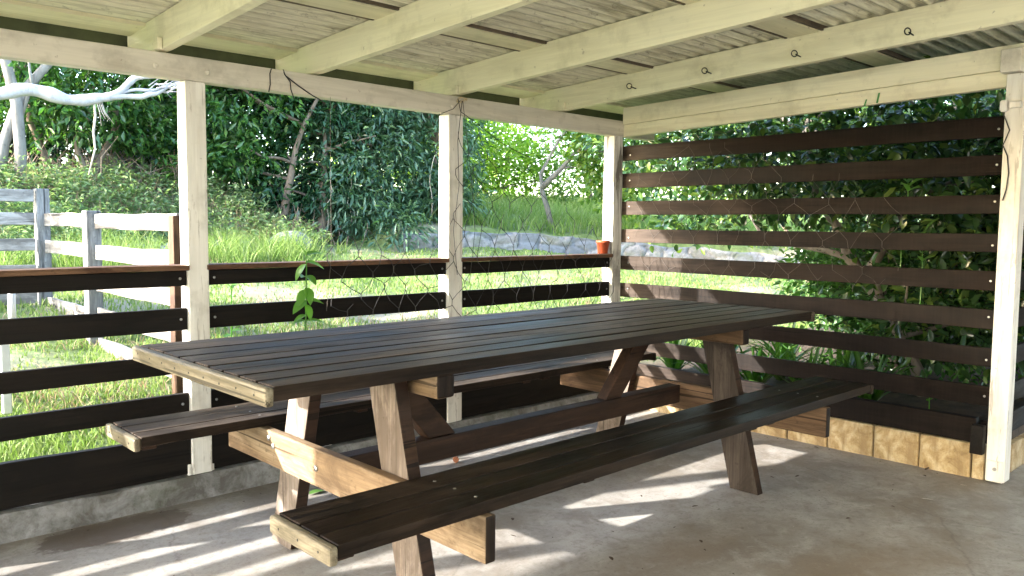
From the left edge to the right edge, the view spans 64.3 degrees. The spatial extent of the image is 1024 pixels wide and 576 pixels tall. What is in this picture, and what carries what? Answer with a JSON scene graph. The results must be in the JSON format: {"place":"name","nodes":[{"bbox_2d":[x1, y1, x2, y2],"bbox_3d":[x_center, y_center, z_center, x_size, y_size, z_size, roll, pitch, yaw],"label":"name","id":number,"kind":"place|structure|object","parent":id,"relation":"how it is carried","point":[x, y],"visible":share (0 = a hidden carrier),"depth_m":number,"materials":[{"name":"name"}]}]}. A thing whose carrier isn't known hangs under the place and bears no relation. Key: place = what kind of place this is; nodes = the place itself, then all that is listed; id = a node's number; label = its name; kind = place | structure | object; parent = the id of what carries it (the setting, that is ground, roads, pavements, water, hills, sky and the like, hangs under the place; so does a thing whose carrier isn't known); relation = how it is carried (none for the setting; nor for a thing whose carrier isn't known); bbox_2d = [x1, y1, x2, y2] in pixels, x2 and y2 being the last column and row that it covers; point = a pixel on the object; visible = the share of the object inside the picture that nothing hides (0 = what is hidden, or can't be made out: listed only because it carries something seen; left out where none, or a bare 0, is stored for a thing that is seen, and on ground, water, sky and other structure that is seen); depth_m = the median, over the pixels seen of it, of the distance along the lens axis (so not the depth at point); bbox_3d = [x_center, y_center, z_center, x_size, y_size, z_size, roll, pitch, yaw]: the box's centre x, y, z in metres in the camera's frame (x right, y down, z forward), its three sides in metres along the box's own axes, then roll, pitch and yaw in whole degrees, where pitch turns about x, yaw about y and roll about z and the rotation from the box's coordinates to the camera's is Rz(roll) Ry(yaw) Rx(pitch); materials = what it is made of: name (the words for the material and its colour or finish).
{"place":"outdoors","nodes":[
{"label":"outdoors","id":0,"kind":"place"},
{"bbox_2d":[3,72,994,199],"label":"sky","id":1,"kind":"structure","parent":0,"point":[533,128],"materials":[{"name":"white"}]},
{"bbox_2d":[0,410,1023,575],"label":"patio floor","id":2,"kind":"structure","parent":0,"point":[856,515],"depth_m":3.31,"materials":[{"name":"concrete"}]},
{"bbox_2d":[0,391,598,544],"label":"kerb","id":3,"kind":"structure","parent":2,"relation":"on","point":[29,521],"depth_m":3.51,"materials":[{"name":"concrete"}]},
{"bbox_2d":[0,264,190,510],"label":"railing","id":4,"kind":"object","parent":3,"relation":"on","point":[36,480],"visible":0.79,"depth_m":3.33,"materials":[{"name":"brown wood"}]},
{"bbox_2d":[207,258,448,467],"bbox_3d":[-0.891,0.327,4.165,1.378,0.934,0.109,-4,6,-43],"label":"railing","id":5,"kind":"object","parent":3,"relation":"on","point":[341,427],"visible":0.53,"depth_m":4.08,"materials":[{"name":"brown wood"}]},
{"bbox_2d":[461,253,612,417],"bbox_3d":[0.163,0.261,5.160,1.336,0.935,0.109,-4,6,-43],"label":"railing","id":6,"kind":"object","parent":3,"relation":"on","point":[493,399],"visible":0.45,"depth_m":5.04,"materials":[{"name":"brown wood"}]},
{"bbox_2d":[596,240,609,253],"bbox_3d":[0.618,-0.279,5.541,0.094,0.088,0.094,-4,6,-43],"label":"flower pot","id":7,"kind":"object","parent":6,"relation":"on","point":[603,247],"visible":0.98,"depth_m":5.51,"materials":[{"name":"orange ceramic"}]},
{"bbox_2d":[293,244,323,329],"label":"seedling","id":8,"kind":"object","parent":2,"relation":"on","point":[305,295],"visible":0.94,"depth_m":3.83,"materials":[{"name":"green plant"}]},
{"bbox_2d":[309,489,323,493],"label":"fallen leaf","id":9,"kind":"object","parent":2,"relation":"on","point":[314,491],"visible":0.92,"depth_m":3.74,"materials":[{"name":"green plant"}]},
{"bbox_2d":[453,456,458,462],"bbox_3d":[-0.291,0.890,4.231,0.030,0.029,0.036,0,4,-9],"label":"copper fitting","id":10,"kind":"object","parent":2,"relation":"on","point":[455,459],"visible":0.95,"depth_m":4.22,"materials":[{"name":"orange metal"}]},
{"bbox_2d":[105,298,873,575],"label":"picnic table","id":11,"kind":"object","parent":2,"relation":"on","point":[394,375],"visible":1,"depth_m":2.92,"materials":[{"name":"brown wood"}]},
{"bbox_2d":[0,0,1023,482],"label":"patio shelter","id":12,"kind":"object","parent":2,"relation":"on","point":[614,72],"visible":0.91,"depth_m":3.87,"materials":[{"name":"paint"}]},
{"bbox_2d":[268,69,271,91],"bbox_3d":[-1.117,-0.958,3.758,0.016,0.107,0.017,-4,6,-43],"label":"wire","id":13,"kind":"object","parent":12,"relation":"hanging from","point":[270,80],"visible":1,"depth_m":3.76,"materials":[{"name":"black metal"}]},
{"bbox_2d":[283,69,293,98],"bbox_3d":[-1.050,-0.959,3.832,0.054,0.130,0.018,-4,6,-43],"label":"wire","id":14,"kind":"object","parent":12,"relation":"attached to","point":[290,84],"visible":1,"depth_m":3.83,"materials":[{"name":"black metal"}]},
{"bbox_2d":[287,76,323,105],"bbox_3d":[-0.986,-0.939,3.888,0.207,0.123,0.008,-4,6,-43],"label":"wire","id":15,"kind":"object","parent":12,"relation":"attached to","point":[306,91],"visible":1,"depth_m":3.89,"materials":[{"name":"black metal"}]},
{"bbox_2d":[326,99,331,310],"bbox_3d":[-0.904,-0.411,4.012,0.032,1.050,0.002,-4,6,-43],"label":"string","id":16,"kind":"object","parent":12,"relation":"hanging from","point":[330,173],"visible":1,"depth_m":4.00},
{"bbox_2d":[457,97,466,102],"bbox_3d":[-0.279,-1.048,4.548,0.078,0.036,0.008,-4,6,-43],"label":"twine","id":17,"kind":"object","parent":12,"relation":"attached to","point":[459,98],"visible":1,"depth_m":4.54,"materials":[{"name":"fabric"}]},
{"bbox_2d":[327,99,613,316],"bbox_3d":[-0.109,-0.419,4.750,2.214,1.293,0.018,-4,6,-43],"label":"netting","id":18,"kind":"object","parent":12,"relation":"attached to","point":[474,237],"visible":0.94,"depth_m":4.65,"materials":[{"name":"black metal"}]},
{"bbox_2d":[620,116,1003,441],"bbox_3d":[1.517,-0.103,4.846,0.045,1.602,2.460,-4,6,-43],"label":"slatted screen","id":19,"kind":"object","parent":12,"relation":"attached to","point":[931,421],"visible":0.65,"depth_m":4.49,"materials":[{"name":"brown wood"}]},
{"bbox_2d":[630,144,902,291],"bbox_3d":[1.421,-0.442,4.886,0.008,0.898,1.785,-4,6,-43],"label":"netting","id":20,"kind":"object","parent":19,"relation":"attached to","point":[760,221],"visible":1,"depth_m":4.86,"materials":[{"name":"grey metal"}]},
{"bbox_2d":[969,235,1023,454],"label":"slatted screen","id":21,"kind":"object","parent":12,"relation":"attached to","point":[978,436],"visible":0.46,"depth_m":4.18,"materials":[{"name":"wood"}]},
{"bbox_2d":[1002,112,1009,200],"bbox_3d":[2.328,-0.630,3.853,0.046,0.432,0.020,2,5,21],"label":"cable","id":22,"kind":"object","parent":12,"relation":"hanging from","point":[1006,155],"visible":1,"depth_m":3.85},
{"bbox_2d":[788,416,830,446],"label":"edging block","id":23,"kind":"structure","parent":2,"relation":"on","point":[809,439],"depth_m":4.67,"materials":[{"name":"stone"}]},
{"bbox_2d":[828,417,875,456],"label":"edging block","id":24,"kind":"structure","parent":2,"relation":"on","point":[852,436],"depth_m":4.49,"materials":[{"name":"stone"}]},
{"bbox_2d":[873,425,921,465],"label":"edging block","id":25,"kind":"structure","parent":2,"relation":"on","point":[897,445],"depth_m":4.31,"materials":[{"name":"stone"}]},
{"bbox_2d":[919,433,972,476],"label":"edging block","id":26,"kind":"structure","parent":2,"relation":"on","point":[946,455],"depth_m":4.13,"materials":[{"name":"stone"}]},
{"bbox_2d":[0,182,1023,481],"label":"ground","id":27,"kind":"structure","parent":0,"point":[262,290],"depth_m":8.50,"materials":[{"name":"green plant"}]},
{"bbox_2d":[0,294,16,413],"bbox_3d":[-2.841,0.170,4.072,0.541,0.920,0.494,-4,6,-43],"label":"post","id":28,"kind":"object","parent":27,"relation":"on","point":[6,399],"visible":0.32,"depth_m":4.07,"materials":[{"name":"white wood"}]},
{"bbox_2d":[0,59,52,188],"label":"gum tree","id":29,"kind":"object","parent":27,"relation":"on","point":[14,126],"visible":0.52,"depth_m":10.50,"materials":[{"name":"grey plant"}]},
{"bbox_2d":[0,113,73,179],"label":"understory bush","id":30,"kind":"object","parent":27,"relation":"on","point":[52,153],"visible":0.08,"depth_m":12.71,"materials":[{"name":"green plant"}]},
{"bbox_2d":[0,61,85,155],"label":"broadleaf tree","id":31,"kind":"object","parent":27,"relation":"on","point":[21,75],"visible":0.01,"depth_m":14.72,"materials":[{"name":"green plant"}]},
{"bbox_2d":[0,76,179,174],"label":"gum tree","id":32,"kind":"object","parent":27,"relation":"on","point":[47,93],"visible":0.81,"depth_m":7.44,"materials":[{"name":"white plant"}]},
{"bbox_2d":[0,189,182,393],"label":"paddock fence","id":33,"kind":"object","parent":27,"relation":"on","point":[91,250],"visible":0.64,"depth_m":5.82,"materials":[{"name":"white wood"}]},
{"bbox_2d":[10,116,177,176],"bbox_3d":[-6.798,-2.312,13.821,3.516,1.949,2.274,-4,6,-43],"label":"understory bush","id":34,"kind":"object","parent":27,"relation":"on","point":[64,148],"visible":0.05,"depth_m":13.15,"materials":[{"name":"green plant"}]},
{"bbox_2d":[0,60,208,186],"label":"broadleaf tree","id":35,"kind":"object","parent":27,"relation":"on","point":[43,112],"visible":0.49,"depth_m":11.82,"materials":[{"name":"green plant"}]},
{"bbox_2d":[75,150,178,181],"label":"bush","id":36,"kind":"object","parent":27,"relation":"on","point":[118,158],"visible":0.08,"depth_m":13.19,"materials":[{"name":"green plant"}]},
{"bbox_2d":[0,146,332,259],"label":"weeds","id":37,"kind":"object","parent":27,"relation":"on","point":[67,182],"visible":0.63,"depth_m":11.35,"materials":[{"name":"green plant"}]},
{"bbox_2d":[73,70,265,183],"bbox_3d":[-5.750,-3.816,13.391,4.154,4.786,3.690,-4,6,-43],"label":"broadleaf tree","id":38,"kind":"object","parent":27,"relation":"on","point":[169,147],"visible":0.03,"depth_m":13.02,"materials":[{"name":"green plant"}]},
{"bbox_2d":[0,219,366,271],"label":"long grass","id":39,"kind":"structure","parent":27,"relation":"on","point":[229,250],"depth_m":10.17,"materials":[{"name":"green plant"}]},
{"bbox_2d":[104,75,284,183],"bbox_3d":[-6.347,-3.722,16.606,5.206,5.089,3.565,-4,6,-43],"label":"broadleaf tree","id":40,"kind":"object","parent":27,"relation":"on","point":[208,114],"depth_m":15.94,"materials":[{"name":"green plant"}]},
{"bbox_2d":[123,128,317,225],"bbox_3d":[-4.832,-1.828,14.075,3.474,2.143,2.134,-2,5,-27],"label":"understory bush","id":41,"kind":"object","parent":27,"relation":"on","point":[278,200],"visible":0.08,"depth_m":13.82,"materials":[{"name":"green plant"}]},
{"bbox_2d":[125,78,337,232],"bbox_3d":[-4.158,-3.168,13.099,4.595,4.850,3.415,-1,5,-23],"label":"broadleaf tree","id":42,"kind":"object","parent":27,"relation":"on","point":[235,126],"visible":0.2,"depth_m":12.70,"materials":[{"name":"green plant"}]},
{"bbox_2d":[223,284,241,336],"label":"seedling","id":43,"kind":"object","parent":27,"relation":"on","point":[231,287],"visible":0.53,"depth_m":3.83,"materials":[{"name":"green plant"}]},
{"bbox_2d":[8,135,470,245],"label":"undergrowth","id":44,"kind":"object","parent":27,"relation":"on","point":[72,166],"visible":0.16,"depth_m":12.38,"materials":[{"name":"green plant"}]},
{"bbox_2d":[271,231,313,248],"bbox_3d":[-3.202,-0.653,11.727,0.478,0.342,0.644,3,5,26],"label":"rock","id":45,"kind":"object","parent":27,"relation":"on","point":[297,235],"visible":0.23,"depth_m":11.68,"materials":[{"name":"grey stone"}]},
{"bbox_2d":[214,87,407,243],"bbox_3d":[-3.379,-3.104,13.859,3.444,5.166,3.372,0,4,-10],"label":"evergreen tree","id":46,"kind":"object","parent":27,"relation":"on","point":[266,188],"visible":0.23,"depth_m":13.22,"materials":[{"name":"green plant"}]},
{"bbox_2d":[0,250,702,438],"bbox_3d":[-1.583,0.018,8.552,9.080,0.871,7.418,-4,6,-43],"label":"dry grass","id":47,"kind":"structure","parent":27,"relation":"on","point":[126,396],"depth_m":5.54,"materials":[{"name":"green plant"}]},
{"bbox_2d":[274,97,438,252],"bbox_3d":[-2.649,-2.806,14.235,3.314,5.027,3.663,1,4,7],"label":"evergreen tree","id":48,"kind":"object","parent":27,"relation":"on","point":[378,208],"visible":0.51,"depth_m":13.40,"materials":[{"name":"green plant"}]},
{"bbox_2d":[266,106,560,197],"bbox_3d":[-2.876,-4.729,26.371,10.363,6.571,6.646,-1,5,-17],"label":"lime shrub","id":49,"kind":"object","parent":27,"relation":"on","point":[540,128],"depth_m":26.49,"materials":[{"name":"green plant"}]},
{"bbox_2d":[356,106,502,224],"bbox_3d":[-1.615,-3.043,14.450,2.980,4.875,2.839,-4,6,-43],"label":"evergreen tree","id":50,"kind":"object","parent":27,"relation":"on","point":[434,129],"visible":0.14,"depth_m":14.16,"materials":[{"name":"green plant"}]},
{"bbox_2d":[429,155,434,214],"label":"vine","id":51,"kind":"object","parent":50,"relation":"hanging from","point":[429,184],"visible":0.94,"depth_m":13.79,"materials":[{"name":"brown plant"}]},
{"bbox_2d":[391,118,574,201],"bbox_3d":[-0.995,-3.855,20.133,5.202,4.475,3.850,-4,6,-43],"label":"lime shrub","id":52,"kind":"object","parent":27,"relation":"on","point":[523,148],"visible":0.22,"depth_m":20.03,"materials":[{"name":"green plant"}]},
{"bbox_2d":[218,188,869,250],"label":"rough grass","id":53,"kind":"structure","parent":27,"relation":"on","point":[584,218],"depth_m":15.99,"materials":[{"name":"green plant"}]},
{"bbox_2d":[500,128,679,207],"bbox_3d":[1.842,-3.023,20.188,4.745,3.723,3.811,-4,6,-43],"label":"lime shrub","id":54,"kind":"object","parent":27,"relation":"on","point":[560,192],"visible":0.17,"depth_m":20.04,"materials":[{"name":"green plant"}]},
{"bbox_2d":[399,231,799,262],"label":"garden wall","id":55,"kind":"structure","parent":27,"relation":"on","point":[575,246],"depth_m":14.42,"materials":[{"name":"grey stone"}]},
{"bbox_2d":[539,130,683,229],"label":"garden tree","id":56,"kind":"object","parent":27,"relation":"on","point":[589,171],"visible":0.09,"depth_m":15.10,"materials":[{"name":"green plant"}]},
{"bbox_2d":[649,406,680,413],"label":"edging block","id":57,"kind":"structure","parent":27,"relation":"on","point":[665,409],"depth_m":5.39,"materials":[{"name":"stone"}]},
{"bbox_2d":[653,339,702,368],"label":"strap leaf plant","id":58,"kind":"object","parent":27,"relation":"on","point":[670,361],"visible":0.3,"depth_m":5.83,"materials":[{"name":"green plant"}]},
{"bbox_2d":[569,124,808,295],"bbox_3d":[2.497,-2.233,10.664,3.841,5.086,4.712,2,4,13],"label":"garden tree","id":59,"kind":"object","parent":27,"relation":"on","point":[641,167],"visible":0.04,"depth_m":10.78,"materials":[{"name":"green plant"}]},
{"bbox_2d":[666,339,751,373],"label":"strap leaf plant","id":60,"kind":"object","parent":27,"relation":"on","point":[703,367],"visible":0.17,"depth_m":5.56,"materials":[{"name":"green plant"}]},
{"bbox_2d":[699,340,775,352],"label":"strap leaf plant","id":61,"kind":"object","parent":27,"relation":"on","point":[748,348],"visible":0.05,"depth_m":5.98,"materials":[{"name":"green plant"}]},
{"bbox_2d":[738,342,796,382],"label":"strap leaf plant","id":62,"kind":"object","parent":27,"relation":"on","point":[758,377],"visible":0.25,"depth_m":5.24,"materials":[{"name":"green plant"}]},
{"bbox_2d":[751,426,787,438],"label":"edging block","id":63,"kind":"structure","parent":27,"relation":"on","point":[775,432],"depth_m":4.83,"materials":[{"name":"stone"}]},
{"bbox_2d":[735,339,836,379],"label":"strap leaf plant","id":64,"kind":"object","parent":27,"relation":"on","point":[783,349],"visible":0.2,"depth_m":5.52,"materials":[{"name":"green plant"}]},
{"bbox_2d":[749,322,826,360],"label":"strap leaf plant","id":65,"kind":"object","parent":27,"relation":"on","point":[774,346],"visible":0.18,"depth_m":5.98,"materials":[{"name":"green plant"}]},
{"bbox_2d":[741,341,851,382],"bbox_3d":[1.845,0.468,5.092,0.660,0.430,0.767,-4,6,-43],"label":"strap leaf plant","id":66,"kind":"object","parent":27,"relation":"on","point":[792,379],"visible":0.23,"depth_m":5.12,"materials":[{"name":"green plant"}]},
{"bbox_2d":[677,100,962,323],"bbox_3d":[3.938,-1.922,8.676,3.641,5.067,4.736,-4,6,-43],"label":"garden tree","id":67,"kind":"object","parent":27,"relation":"on","point":[865,218],"depth_m":8.95,"materials":[{"name":"green plant"}]},
{"bbox_2d":[626,55,1023,400],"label":"camellia","id":68,"kind":"object","parent":27,"relation":"on","point":[982,104],"visible":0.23,"depth_m":5.15,"materials":[{"name":"green plant"}]},
{"bbox_2d":[900,178,922,215],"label":"seedling","id":69,"kind":"object","parent":68,"relation":"attached to","point":[907,187],"visible":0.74,"depth_m":4.39,"materials":[{"name":"green plant"}]},
{"bbox_2d":[781,330,887,370],"bbox_3d":[2.110,0.456,5.310,0.736,0.395,0.606,1,4,2],"label":"strap leaf plant","id":70,"kind":"object","parent":27,"relation":"on","point":[850,357],"visible":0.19,"depth_m":5.32,"materials":[{"name":"green plant"}]},
{"bbox_2d":[820,349,923,400],"bbox_3d":[2.166,0.516,4.859,0.625,0.374,0.688,3,5,30],"label":"strap leaf plant","id":71,"kind":"object","parent":27,"relation":"on","point":[877,395],"visible":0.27,"depth_m":4.89,"materials":[{"name":"green plant"}]},
{"bbox_2d":[766,214,1023,385],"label":"camellia","id":72,"kind":"object","parent":27,"relation":"on","point":[811,288],"visible":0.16,"depth_m":5.84,"materials":[{"name":"green plant"}]},
{"bbox_2d":[786,186,1023,343],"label":"camellia","id":73,"kind":"object","parent":27,"relation":"on","point":[827,228],"depth_m":7.16,"materials":[{"name":"green plant"}]},
{"bbox_2d":[918,251,929,303],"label":"seedling","id":74,"kind":"object","parent":27,"relation":"on","point":[921,258],"visible":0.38,"depth_m":4.38,"materials":[{"name":"green plant"}]},
{"bbox_2d":[893,112,1023,377],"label":"camellia","id":75,"kind":"object","parent":27,"relation":"on","point":[987,371],"visible":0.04,"depth_m":5.01,"materials":[{"name":"green plant"}]},
{"bbox_2d":[971,443,986,479],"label":"edging block","id":76,"kind":"structure","parent":27,"relation":"on","point":[978,466],"depth_m":4.03,"materials":[{"name":"stone"}]},
{"bbox_2d":[1010,437,1023,471],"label":"edging block","id":77,"kind":"structure","parent":27,"relation":"on","point":[1017,444],"depth_m":4.24,"materials":[{"name":"stone"}]},
{"bbox_2d":[1018,433,1023,463],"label":"edging block","id":78,"kind":"structure","parent":27,"relation":"on","point":[1022,435],"depth_m":4.33,"materials":[{"name":"stone"}]}
]}

